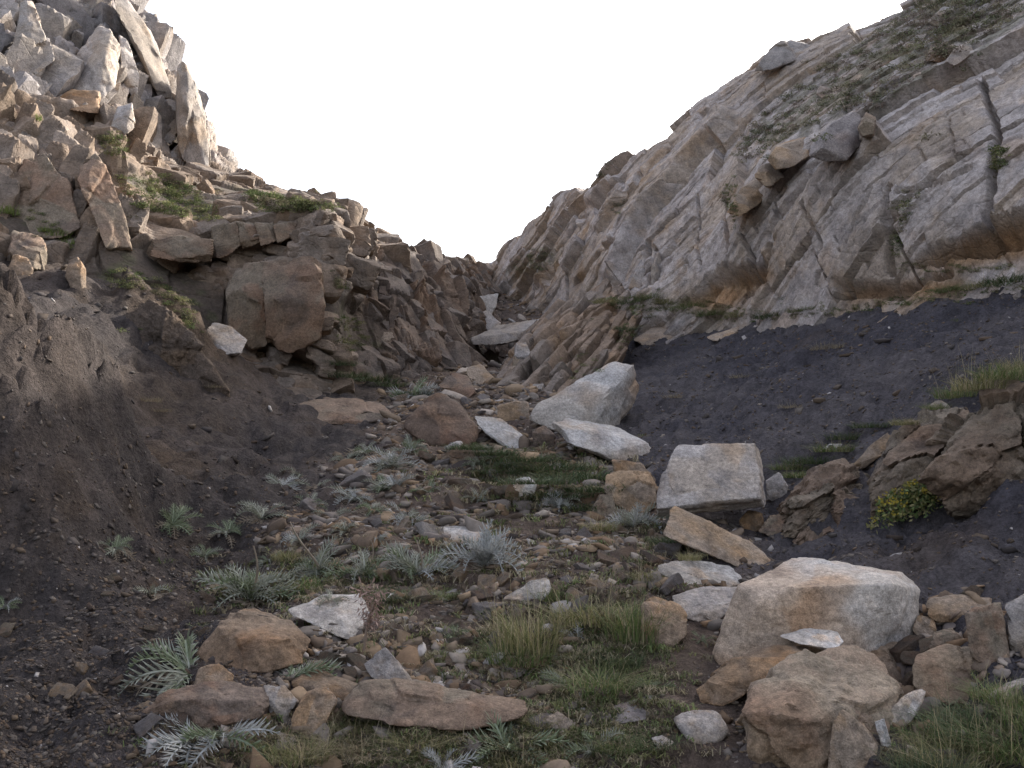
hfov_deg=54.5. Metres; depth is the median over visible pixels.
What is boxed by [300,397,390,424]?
slab
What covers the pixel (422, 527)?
loose stone
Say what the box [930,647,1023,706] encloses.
grass tuft
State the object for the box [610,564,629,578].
loose stone
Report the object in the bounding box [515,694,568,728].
grass tuft
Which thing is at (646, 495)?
rock
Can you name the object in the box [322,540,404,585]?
thistle
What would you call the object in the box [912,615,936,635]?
rock
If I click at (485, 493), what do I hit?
thistle
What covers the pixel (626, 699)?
loose stone
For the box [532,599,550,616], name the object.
loose stone
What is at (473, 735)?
grass tuft
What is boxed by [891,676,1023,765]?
grass tuft
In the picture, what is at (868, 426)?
grass tuft
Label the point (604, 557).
loose stone
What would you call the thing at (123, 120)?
rock
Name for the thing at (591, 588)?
loose stone
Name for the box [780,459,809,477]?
grass tuft
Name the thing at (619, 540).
loose stone
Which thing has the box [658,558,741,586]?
slab
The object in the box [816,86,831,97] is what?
rock
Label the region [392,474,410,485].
loose stone
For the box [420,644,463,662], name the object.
grass tuft
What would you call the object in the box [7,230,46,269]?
slab
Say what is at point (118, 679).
loose stone
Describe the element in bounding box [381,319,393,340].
rock
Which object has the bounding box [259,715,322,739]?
grass tuft
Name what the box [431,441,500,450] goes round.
grass tuft
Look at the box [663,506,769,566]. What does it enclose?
rock
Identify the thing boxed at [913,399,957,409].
grass tuft
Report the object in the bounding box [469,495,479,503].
loose stone
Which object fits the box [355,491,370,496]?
loose stone
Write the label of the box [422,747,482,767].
thistle
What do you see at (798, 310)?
grass tuft
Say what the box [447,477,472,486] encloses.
loose stone
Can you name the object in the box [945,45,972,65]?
rock
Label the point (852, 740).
rock
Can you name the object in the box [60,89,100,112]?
slab
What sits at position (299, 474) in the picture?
thistle
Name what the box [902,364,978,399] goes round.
grass tuft
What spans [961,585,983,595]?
loose stone
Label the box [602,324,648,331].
grass tuft
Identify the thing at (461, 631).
thistle
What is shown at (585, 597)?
loose stone
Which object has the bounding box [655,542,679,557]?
loose stone
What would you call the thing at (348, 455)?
thistle
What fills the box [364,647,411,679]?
rock
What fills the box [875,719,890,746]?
rock
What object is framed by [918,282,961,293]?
grass tuft
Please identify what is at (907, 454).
rock outcrop
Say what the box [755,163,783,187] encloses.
boulder
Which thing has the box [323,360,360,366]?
grass tuft
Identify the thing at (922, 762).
grass tuft
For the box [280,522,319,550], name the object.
thistle
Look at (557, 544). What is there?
loose stone
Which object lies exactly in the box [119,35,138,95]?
slab
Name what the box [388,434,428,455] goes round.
thistle
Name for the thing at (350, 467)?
loose stone
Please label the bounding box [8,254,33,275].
rock
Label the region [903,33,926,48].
slab
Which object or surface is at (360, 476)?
loose stone
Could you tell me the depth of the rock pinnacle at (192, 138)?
20.87 m
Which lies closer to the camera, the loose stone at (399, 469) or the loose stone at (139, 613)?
the loose stone at (139, 613)
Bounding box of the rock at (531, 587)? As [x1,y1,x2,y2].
[503,578,550,601]
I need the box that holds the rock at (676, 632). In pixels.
[640,596,687,646]
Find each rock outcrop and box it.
[496,278,642,391]
[776,458,869,544]
[867,407,969,515]
[917,379,1023,519]
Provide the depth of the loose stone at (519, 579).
5.07 m
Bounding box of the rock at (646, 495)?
[603,470,657,512]
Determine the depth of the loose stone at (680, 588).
4.90 m
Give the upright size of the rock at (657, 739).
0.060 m
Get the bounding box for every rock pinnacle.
[176,61,208,165]
[206,127,210,166]
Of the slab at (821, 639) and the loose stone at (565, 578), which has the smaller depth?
the slab at (821, 639)
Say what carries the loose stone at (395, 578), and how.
on the ground at (104, 400)
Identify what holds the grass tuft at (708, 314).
on the cliff face
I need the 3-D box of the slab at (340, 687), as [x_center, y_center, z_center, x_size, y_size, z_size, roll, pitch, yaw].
[-0.717,1.179,3.908,0.291,0.111,0.300,0,-5,0]
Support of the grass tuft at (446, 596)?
on the ground at (104, 400)
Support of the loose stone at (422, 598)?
on the ground at (104, 400)
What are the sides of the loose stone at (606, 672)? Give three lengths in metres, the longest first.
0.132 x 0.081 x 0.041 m
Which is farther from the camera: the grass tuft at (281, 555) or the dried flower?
the grass tuft at (281, 555)
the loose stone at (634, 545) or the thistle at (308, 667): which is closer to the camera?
the thistle at (308, 667)
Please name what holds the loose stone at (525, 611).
on the ground at (104, 400)
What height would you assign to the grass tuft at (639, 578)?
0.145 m
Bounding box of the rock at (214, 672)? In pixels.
[194,663,233,684]
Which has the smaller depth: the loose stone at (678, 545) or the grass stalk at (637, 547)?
the grass stalk at (637, 547)
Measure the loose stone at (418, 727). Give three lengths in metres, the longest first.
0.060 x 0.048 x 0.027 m
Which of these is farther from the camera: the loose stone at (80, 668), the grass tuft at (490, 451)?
the grass tuft at (490, 451)
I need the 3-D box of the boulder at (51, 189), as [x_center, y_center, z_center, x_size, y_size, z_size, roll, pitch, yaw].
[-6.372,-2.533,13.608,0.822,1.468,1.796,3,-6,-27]
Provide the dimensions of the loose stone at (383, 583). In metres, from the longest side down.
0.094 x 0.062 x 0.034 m
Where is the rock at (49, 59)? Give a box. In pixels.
[33,38,54,73]
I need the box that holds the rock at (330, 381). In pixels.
[319,377,332,389]
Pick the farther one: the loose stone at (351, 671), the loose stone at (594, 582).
the loose stone at (594, 582)
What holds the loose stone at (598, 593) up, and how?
on the ground at (104, 400)
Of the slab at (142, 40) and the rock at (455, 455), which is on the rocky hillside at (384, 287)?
the slab at (142, 40)
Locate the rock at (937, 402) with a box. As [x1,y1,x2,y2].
[927,400,949,411]
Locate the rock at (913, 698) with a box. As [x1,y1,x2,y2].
[891,689,925,728]
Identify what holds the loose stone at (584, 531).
on the ground at (104, 400)
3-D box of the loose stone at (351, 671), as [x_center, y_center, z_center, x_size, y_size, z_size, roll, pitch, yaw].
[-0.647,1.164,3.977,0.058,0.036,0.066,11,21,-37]
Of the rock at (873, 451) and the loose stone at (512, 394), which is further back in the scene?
the loose stone at (512, 394)
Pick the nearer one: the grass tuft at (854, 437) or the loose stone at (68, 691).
the loose stone at (68, 691)
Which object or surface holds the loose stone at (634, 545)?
on the ground at (104, 400)
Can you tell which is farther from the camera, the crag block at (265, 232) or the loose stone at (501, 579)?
the crag block at (265, 232)
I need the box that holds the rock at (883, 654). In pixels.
[870,642,902,682]
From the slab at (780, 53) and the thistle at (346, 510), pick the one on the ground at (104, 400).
the thistle at (346, 510)
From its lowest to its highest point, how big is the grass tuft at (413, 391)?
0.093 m
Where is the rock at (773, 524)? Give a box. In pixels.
[759,514,786,535]
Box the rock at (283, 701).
[263,685,298,722]
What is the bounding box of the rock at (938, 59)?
[925,45,953,62]
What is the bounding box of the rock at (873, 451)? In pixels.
[854,433,889,469]
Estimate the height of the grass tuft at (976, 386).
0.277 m
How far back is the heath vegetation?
15.75 m
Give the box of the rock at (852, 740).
[828,710,878,767]
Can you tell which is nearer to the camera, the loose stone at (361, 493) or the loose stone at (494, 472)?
the loose stone at (361, 493)
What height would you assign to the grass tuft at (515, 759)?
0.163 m
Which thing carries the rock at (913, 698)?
on the ground at (104, 400)
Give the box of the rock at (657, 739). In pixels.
[651,735,673,746]
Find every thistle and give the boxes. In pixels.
[0,595,21,611]
[98,535,136,562]
[117,626,198,702]
[132,583,170,599]
[139,712,217,767]
[155,503,204,536]
[169,717,279,767]
[190,544,221,563]
[192,546,299,611]
[205,519,242,548]
[232,500,288,524]
[251,551,283,567]
[264,657,342,677]
[266,473,309,490]
[278,466,306,478]
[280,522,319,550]
[290,521,345,579]
[292,492,328,509]
[304,478,329,491]
[311,506,351,515]
[312,589,350,608]
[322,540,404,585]
[324,538,352,546]
[327,450,368,461]
[328,484,373,505]
[330,521,357,536]
[340,441,383,458]
[349,501,392,515]
[360,473,404,494]
[361,446,421,472]
[365,471,418,491]
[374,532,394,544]
[378,540,459,588]
[384,501,432,525]
[386,377,442,397]
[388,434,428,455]
[407,478,449,493]
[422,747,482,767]
[435,518,529,576]
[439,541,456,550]
[439,625,470,642]
[461,455,495,468]
[463,487,490,504]
[463,709,569,767]
[488,458,520,467]
[538,668,564,685]
[539,491,581,511]
[560,727,624,761]
[561,619,586,639]
[606,502,668,536]
[634,677,677,692]
[691,630,714,646]
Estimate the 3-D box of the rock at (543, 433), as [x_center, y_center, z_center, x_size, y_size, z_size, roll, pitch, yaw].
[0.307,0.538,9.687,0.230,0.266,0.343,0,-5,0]
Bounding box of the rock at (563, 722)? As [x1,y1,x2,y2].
[542,711,579,729]
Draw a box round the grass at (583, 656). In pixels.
[23,434,1023,767]
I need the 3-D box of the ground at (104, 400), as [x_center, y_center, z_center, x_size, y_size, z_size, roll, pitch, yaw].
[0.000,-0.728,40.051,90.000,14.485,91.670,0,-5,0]
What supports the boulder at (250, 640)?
on the ground at (104, 400)
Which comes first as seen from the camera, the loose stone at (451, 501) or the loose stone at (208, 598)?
the loose stone at (208, 598)
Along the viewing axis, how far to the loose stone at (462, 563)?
5.38 m
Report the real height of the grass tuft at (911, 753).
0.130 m
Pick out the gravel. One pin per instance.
(412, 532)
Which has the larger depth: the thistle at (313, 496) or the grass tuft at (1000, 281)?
the grass tuft at (1000, 281)
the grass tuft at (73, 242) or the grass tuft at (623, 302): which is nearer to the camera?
the grass tuft at (73, 242)
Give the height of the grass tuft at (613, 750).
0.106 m
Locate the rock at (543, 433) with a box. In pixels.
[532,425,555,447]
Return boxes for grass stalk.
[609,453,619,552]
[632,455,645,598]
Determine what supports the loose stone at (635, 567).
on the ground at (104, 400)
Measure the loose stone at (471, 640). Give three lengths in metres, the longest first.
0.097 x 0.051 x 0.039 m
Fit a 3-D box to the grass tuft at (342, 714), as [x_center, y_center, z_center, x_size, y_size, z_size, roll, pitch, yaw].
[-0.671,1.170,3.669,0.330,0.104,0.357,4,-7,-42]
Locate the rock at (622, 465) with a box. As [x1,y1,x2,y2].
[611,459,655,481]
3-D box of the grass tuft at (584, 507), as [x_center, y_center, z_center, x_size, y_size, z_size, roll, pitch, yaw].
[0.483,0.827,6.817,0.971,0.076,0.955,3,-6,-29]
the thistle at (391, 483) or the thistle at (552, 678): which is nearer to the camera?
the thistle at (552, 678)
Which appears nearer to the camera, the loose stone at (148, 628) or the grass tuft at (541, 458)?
the loose stone at (148, 628)
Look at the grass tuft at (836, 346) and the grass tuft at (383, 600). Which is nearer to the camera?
the grass tuft at (383, 600)
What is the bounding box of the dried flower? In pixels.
[350,577,390,650]
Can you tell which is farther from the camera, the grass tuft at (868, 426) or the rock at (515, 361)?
the rock at (515, 361)
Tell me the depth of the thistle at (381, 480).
7.44 m
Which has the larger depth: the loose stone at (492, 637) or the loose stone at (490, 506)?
the loose stone at (490, 506)
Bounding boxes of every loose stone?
[0,622,14,636]
[48,682,77,700]
[74,662,88,674]
[75,679,91,697]
[85,602,94,611]
[88,645,109,655]
[100,591,112,595]
[105,573,121,583]
[111,674,124,685]
[124,680,133,690]
[133,713,163,739]
[134,609,145,618]
[137,702,149,708]
[143,625,157,631]
[146,576,158,588]
[166,712,190,730]
[196,627,210,635]
[198,591,215,603]
[299,497,316,511]
[318,651,344,664]
[338,470,371,487]
[342,667,357,677]
[344,464,354,470]
[345,653,366,669]
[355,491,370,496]
[369,518,383,526]
[375,580,389,587]
[386,568,402,584]
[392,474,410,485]
[392,516,415,529]
[395,468,407,471]
[398,586,410,592]
[408,587,429,601]
[409,456,420,461]
[410,726,425,730]
[415,475,424,479]
[415,521,443,534]
[415,595,437,602]
[416,486,431,494]
[417,450,437,462]
[417,661,437,676]
[428,616,443,623]
[429,631,442,639]
[431,458,449,465]
[440,490,459,498]
[444,493,464,510]
[444,650,454,667]
[446,637,469,646]
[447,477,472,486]
[450,620,460,627]
[451,567,469,581]
[458,554,479,566]
[459,683,471,690]
[460,396,468,403]
[463,490,472,498]
[463,636,473,643]
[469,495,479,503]
[470,587,492,600]
[471,602,501,614]
[473,601,491,623]
[477,394,489,399]
[477,574,495,588]
[486,631,504,646]
[487,501,496,509]
[488,469,504,478]
[489,485,506,499]
[496,571,512,585]
[499,348,506,357]
[507,607,528,622]
[508,392,518,396]
[512,577,523,582]
[526,712,551,728]
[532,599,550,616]
[533,384,544,389]
[552,560,565,567]
[554,540,562,548]
[559,528,570,536]
[560,575,572,584]
[563,587,584,600]
[564,595,590,617]
[569,584,581,589]
[573,562,590,570]
[576,526,592,537]
[583,586,595,592]
[586,579,607,588]
[594,685,605,697]
[595,588,606,597]
[596,549,618,566]
[596,669,616,680]
[600,590,608,604]
[605,591,617,606]
[608,546,636,559]
[608,571,629,582]
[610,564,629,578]
[612,687,627,697]
[615,537,624,543]
[615,689,632,702]
[618,596,628,604]
[619,562,630,574]
[624,542,636,549]
[630,566,639,572]
[639,549,663,565]
[646,528,654,535]
[653,542,681,556]
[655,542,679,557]
[659,573,683,595]
[674,585,686,593]
[889,635,924,662]
[900,651,919,665]
[902,671,912,685]
[919,603,927,615]
[919,638,931,652]
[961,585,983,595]
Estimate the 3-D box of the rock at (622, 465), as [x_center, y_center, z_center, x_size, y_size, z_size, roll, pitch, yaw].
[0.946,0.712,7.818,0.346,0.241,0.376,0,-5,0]
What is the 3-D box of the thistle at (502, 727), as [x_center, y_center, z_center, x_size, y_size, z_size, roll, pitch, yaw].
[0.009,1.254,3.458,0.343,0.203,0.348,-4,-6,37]
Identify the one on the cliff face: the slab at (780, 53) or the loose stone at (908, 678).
the slab at (780, 53)
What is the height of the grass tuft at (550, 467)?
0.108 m
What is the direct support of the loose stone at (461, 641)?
on the ground at (104, 400)
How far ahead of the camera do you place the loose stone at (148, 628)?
4.68 m
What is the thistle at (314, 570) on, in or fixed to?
on the ground at (104, 400)
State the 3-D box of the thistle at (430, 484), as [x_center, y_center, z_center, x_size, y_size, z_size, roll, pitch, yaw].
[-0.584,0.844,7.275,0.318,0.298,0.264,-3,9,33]
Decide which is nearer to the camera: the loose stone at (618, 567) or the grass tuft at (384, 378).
the loose stone at (618, 567)
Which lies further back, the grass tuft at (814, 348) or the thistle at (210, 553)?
the grass tuft at (814, 348)
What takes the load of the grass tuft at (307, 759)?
on the ground at (104, 400)
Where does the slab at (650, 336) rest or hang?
on the ground at (104, 400)
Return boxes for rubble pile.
[871,585,1023,761]
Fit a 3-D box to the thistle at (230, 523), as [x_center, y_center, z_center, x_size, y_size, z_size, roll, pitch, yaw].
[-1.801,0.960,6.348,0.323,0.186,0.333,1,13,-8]
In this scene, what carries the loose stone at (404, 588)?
on the ground at (104, 400)
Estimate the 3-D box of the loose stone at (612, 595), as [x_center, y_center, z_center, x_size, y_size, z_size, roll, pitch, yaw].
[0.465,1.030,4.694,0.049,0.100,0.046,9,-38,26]
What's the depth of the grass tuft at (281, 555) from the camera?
5.82 m
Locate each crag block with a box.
[151,235,213,262]
[211,221,240,258]
[225,262,266,350]
[236,221,259,248]
[254,222,276,245]
[258,256,325,352]
[273,221,295,242]
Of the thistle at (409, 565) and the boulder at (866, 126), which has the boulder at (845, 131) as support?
the boulder at (866, 126)
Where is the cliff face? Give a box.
[486,0,1023,343]
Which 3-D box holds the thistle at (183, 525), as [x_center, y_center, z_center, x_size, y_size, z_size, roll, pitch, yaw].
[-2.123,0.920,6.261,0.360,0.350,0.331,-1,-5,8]
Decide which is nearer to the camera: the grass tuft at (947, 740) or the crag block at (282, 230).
the grass tuft at (947, 740)
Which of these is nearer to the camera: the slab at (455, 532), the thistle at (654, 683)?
the thistle at (654, 683)
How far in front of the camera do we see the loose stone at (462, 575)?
5.21 m
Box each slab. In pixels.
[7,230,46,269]
[36,0,96,45]
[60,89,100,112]
[73,26,120,99]
[114,0,171,98]
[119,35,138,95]
[206,323,246,355]
[291,669,357,699]
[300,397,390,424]
[407,525,488,543]
[467,364,493,383]
[470,319,538,344]
[475,416,521,448]
[480,293,497,313]
[483,310,500,329]
[629,259,645,288]
[634,327,672,344]
[651,251,661,284]
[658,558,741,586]
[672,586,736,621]
[696,644,807,705]
[707,326,738,340]
[755,40,809,70]
[781,628,843,649]
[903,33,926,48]
[926,594,991,622]
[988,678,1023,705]
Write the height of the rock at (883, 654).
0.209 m
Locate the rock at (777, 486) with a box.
[766,472,788,500]
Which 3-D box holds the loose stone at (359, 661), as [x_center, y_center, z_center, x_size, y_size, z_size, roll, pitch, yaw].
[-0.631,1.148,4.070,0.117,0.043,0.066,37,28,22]
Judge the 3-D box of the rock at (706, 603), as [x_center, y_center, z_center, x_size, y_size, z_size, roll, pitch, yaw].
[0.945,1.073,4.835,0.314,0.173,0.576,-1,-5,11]
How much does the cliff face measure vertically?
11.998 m
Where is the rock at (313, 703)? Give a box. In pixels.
[290,687,337,734]
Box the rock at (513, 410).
[497,401,529,420]
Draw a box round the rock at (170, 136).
[164,99,176,144]
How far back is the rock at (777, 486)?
6.92 m
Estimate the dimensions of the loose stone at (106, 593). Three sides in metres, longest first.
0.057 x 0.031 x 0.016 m
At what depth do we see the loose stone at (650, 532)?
6.15 m
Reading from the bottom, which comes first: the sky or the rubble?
the rubble
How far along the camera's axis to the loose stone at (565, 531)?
6.15 m
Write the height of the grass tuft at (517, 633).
0.501 m
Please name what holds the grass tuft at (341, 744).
on the ground at (104, 400)
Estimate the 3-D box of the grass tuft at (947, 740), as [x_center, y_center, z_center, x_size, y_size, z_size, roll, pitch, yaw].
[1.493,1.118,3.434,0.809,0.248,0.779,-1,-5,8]
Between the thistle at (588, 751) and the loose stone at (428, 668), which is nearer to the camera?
the thistle at (588, 751)
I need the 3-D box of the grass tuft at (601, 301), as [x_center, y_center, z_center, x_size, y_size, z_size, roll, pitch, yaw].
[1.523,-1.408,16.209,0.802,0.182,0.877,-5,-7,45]
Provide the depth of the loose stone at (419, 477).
7.54 m
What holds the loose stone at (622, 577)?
on the ground at (104, 400)
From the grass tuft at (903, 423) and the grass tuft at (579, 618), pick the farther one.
the grass tuft at (903, 423)
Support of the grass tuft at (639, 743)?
on the ground at (104, 400)
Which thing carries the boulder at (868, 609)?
on the ground at (104, 400)
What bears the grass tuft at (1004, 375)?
on the rock outcrop at (973, 467)
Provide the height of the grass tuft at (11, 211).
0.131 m
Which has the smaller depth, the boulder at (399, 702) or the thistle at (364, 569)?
the boulder at (399, 702)
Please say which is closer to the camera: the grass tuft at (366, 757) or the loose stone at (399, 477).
the grass tuft at (366, 757)
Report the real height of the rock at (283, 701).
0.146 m
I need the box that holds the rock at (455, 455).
[441,447,476,460]
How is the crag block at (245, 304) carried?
on the rocky hillside at (384, 287)
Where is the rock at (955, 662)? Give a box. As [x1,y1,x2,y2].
[912,644,975,704]
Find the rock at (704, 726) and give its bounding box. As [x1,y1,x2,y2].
[674,710,728,743]
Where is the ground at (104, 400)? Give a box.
[0,260,1023,767]
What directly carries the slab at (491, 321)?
on the rocky hillside at (384, 287)
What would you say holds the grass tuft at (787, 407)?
on the ground at (104, 400)
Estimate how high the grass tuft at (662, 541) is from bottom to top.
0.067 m
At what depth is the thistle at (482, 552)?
5.29 m
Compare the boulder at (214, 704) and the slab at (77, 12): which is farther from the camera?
the slab at (77, 12)
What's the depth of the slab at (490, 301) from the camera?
22.05 m
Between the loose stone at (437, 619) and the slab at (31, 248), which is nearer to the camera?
the loose stone at (437, 619)
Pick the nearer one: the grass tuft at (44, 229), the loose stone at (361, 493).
the loose stone at (361, 493)
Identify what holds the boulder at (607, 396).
on the ground at (104, 400)
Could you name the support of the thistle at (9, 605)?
on the ground at (104, 400)
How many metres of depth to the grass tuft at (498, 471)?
7.98 m
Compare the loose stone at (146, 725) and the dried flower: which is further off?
the dried flower
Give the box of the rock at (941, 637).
[929,628,963,648]
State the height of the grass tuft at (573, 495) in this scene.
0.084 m
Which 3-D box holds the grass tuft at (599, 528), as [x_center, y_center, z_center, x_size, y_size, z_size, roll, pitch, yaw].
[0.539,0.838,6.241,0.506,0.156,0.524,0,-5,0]
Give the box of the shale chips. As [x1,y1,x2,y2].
[0,264,1023,767]
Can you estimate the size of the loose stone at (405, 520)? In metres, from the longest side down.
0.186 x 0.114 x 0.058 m
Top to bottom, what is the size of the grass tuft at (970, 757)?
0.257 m
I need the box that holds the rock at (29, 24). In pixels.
[13,1,46,44]
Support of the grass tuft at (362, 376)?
on the rocky hillside at (384, 287)
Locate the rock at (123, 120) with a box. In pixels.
[111,103,134,134]
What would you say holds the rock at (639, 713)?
on the ground at (104, 400)
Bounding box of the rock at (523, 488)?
[513,477,536,497]
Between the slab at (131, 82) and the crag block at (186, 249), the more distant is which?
the slab at (131, 82)
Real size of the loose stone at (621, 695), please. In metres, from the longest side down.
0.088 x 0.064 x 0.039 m
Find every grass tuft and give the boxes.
[0,204,19,215]
[34,114,43,121]
[36,226,50,231]
[41,227,75,237]
[59,237,76,244]
[139,395,171,402]
[235,704,367,767]
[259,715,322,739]
[260,710,403,759]
[265,539,309,561]
[270,564,332,591]
[295,696,345,718]
[297,712,429,765]
[308,370,379,379]
[321,711,381,735]
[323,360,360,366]
[332,586,436,603]
[352,373,427,382]
[356,380,413,387]
[363,709,468,753]
[385,389,437,395]
[408,575,463,600]
[418,705,524,742]
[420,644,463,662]
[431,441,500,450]
[433,446,551,455]
[453,603,584,667]
[463,458,609,469]
[466,466,537,473]
[467,542,587,656]
[475,452,578,461]
[477,721,575,767]
[481,474,588,484]
[510,467,650,480]
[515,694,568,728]
[519,568,647,627]
[520,567,568,601]
[523,639,701,697]
[524,486,601,497]
[540,501,627,510]
[545,482,644,492]
[574,511,633,530]
[579,538,694,644]
[580,724,662,755]
[585,645,666,669]
[589,295,622,304]
[592,295,655,304]
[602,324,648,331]
[607,727,693,751]
[622,554,669,581]
[631,288,666,301]
[644,296,674,304]
[646,535,684,545]
[657,389,682,397]
[663,292,707,309]
[675,543,711,560]
[684,304,729,317]
[718,303,745,318]
[722,370,752,377]
[749,310,785,319]
[766,452,815,469]
[775,453,843,463]
[776,304,809,312]
[778,400,803,408]
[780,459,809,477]
[798,433,866,451]
[807,337,833,350]
[814,430,876,439]
[829,341,848,348]
[837,420,896,428]
[867,674,1022,757]
[868,739,993,767]
[873,688,1023,747]
[876,706,1022,767]
[877,721,944,765]
[888,412,929,425]
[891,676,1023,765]
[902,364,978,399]
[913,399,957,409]
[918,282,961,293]
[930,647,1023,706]
[937,348,1021,391]
[947,344,1023,381]
[949,663,1023,730]
[954,272,1003,290]
[967,271,1023,288]
[986,349,1023,372]
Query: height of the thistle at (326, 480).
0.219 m
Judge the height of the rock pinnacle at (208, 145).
1.292 m
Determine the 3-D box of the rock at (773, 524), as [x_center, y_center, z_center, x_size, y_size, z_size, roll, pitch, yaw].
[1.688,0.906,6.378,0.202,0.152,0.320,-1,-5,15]
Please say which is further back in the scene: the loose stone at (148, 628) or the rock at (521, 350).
the rock at (521, 350)
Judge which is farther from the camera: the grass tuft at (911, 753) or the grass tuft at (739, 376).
the grass tuft at (739, 376)
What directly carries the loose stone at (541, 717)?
on the ground at (104, 400)
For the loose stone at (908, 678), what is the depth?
3.97 m
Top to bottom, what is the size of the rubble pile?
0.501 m
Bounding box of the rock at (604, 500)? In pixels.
[590,494,616,516]
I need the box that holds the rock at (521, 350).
[514,342,529,358]
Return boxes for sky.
[145,0,904,262]
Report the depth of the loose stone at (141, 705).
3.66 m
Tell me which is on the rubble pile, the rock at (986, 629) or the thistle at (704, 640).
the rock at (986, 629)
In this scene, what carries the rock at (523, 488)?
on the ground at (104, 400)
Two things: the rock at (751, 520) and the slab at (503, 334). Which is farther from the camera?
the slab at (503, 334)
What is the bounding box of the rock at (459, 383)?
[439,372,475,396]
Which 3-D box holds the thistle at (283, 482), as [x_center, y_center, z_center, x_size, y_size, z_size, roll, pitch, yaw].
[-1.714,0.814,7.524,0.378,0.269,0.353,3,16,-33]
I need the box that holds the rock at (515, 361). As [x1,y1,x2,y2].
[512,356,519,365]
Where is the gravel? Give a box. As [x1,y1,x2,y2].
[0,264,1023,767]
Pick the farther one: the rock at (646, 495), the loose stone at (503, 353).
the loose stone at (503, 353)
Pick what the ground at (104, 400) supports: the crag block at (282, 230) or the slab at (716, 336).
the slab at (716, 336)
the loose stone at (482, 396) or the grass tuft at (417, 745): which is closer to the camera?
the grass tuft at (417, 745)
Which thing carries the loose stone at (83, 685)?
on the ground at (104, 400)
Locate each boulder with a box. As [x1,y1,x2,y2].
[13,155,80,238]
[77,153,132,250]
[142,680,269,728]
[195,608,310,672]
[288,593,368,639]
[341,678,527,730]
[404,393,478,446]
[529,361,638,430]
[552,418,650,460]
[656,443,765,515]
[712,557,919,664]
[727,178,762,215]
[736,645,903,767]
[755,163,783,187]
[768,137,808,169]
[809,111,860,161]
[857,112,875,137]
[1005,594,1023,651]
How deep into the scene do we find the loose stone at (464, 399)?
11.87 m
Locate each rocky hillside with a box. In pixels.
[0,0,502,398]
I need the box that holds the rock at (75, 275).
[65,257,85,289]
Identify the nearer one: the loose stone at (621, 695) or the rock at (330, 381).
the loose stone at (621, 695)
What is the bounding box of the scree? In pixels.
[620,292,1023,720]
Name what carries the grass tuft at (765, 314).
on the ground at (104, 400)
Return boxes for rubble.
[189,295,754,767]
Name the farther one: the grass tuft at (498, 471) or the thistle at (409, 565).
the grass tuft at (498, 471)
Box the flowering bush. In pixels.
[866,476,942,534]
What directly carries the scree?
on the ground at (104, 400)
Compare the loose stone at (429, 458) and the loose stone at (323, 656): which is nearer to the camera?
the loose stone at (323, 656)
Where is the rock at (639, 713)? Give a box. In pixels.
[580,695,652,726]
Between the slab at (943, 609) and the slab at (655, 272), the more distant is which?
the slab at (655, 272)
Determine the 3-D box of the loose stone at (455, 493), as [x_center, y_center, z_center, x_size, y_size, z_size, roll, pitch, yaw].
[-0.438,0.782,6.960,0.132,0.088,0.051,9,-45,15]
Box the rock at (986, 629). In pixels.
[965,602,1009,662]
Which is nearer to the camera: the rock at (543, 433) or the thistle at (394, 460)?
the thistle at (394, 460)
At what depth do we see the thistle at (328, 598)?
4.57 m
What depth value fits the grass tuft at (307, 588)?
5.24 m
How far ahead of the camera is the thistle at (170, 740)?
3.36 m
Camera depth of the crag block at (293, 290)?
12.65 m
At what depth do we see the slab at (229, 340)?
11.50 m
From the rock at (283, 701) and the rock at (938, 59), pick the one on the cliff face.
the rock at (938, 59)
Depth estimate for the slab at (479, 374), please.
14.78 m
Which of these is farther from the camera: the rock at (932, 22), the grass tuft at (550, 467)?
the rock at (932, 22)
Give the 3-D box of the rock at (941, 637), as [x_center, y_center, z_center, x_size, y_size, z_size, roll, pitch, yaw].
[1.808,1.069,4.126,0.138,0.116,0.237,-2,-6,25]
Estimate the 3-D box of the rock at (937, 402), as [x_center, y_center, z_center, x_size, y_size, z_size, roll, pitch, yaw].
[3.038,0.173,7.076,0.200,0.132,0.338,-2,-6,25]
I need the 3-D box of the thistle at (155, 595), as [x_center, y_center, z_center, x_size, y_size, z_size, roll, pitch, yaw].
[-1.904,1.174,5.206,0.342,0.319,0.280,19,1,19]
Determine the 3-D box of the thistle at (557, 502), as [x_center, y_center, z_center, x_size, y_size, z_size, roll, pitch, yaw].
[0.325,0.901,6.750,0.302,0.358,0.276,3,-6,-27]
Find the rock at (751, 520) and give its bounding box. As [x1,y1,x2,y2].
[739,510,763,531]
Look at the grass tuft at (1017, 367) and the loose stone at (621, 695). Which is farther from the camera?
the grass tuft at (1017, 367)
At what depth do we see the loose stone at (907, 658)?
4.09 m
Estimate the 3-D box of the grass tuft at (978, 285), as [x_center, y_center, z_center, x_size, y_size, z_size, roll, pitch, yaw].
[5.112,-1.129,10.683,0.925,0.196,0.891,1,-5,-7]
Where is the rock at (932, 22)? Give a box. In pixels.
[928,6,953,26]
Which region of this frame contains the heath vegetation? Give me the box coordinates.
[19,0,1023,378]
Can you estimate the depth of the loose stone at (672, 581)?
4.91 m
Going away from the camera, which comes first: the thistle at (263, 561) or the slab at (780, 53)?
the thistle at (263, 561)

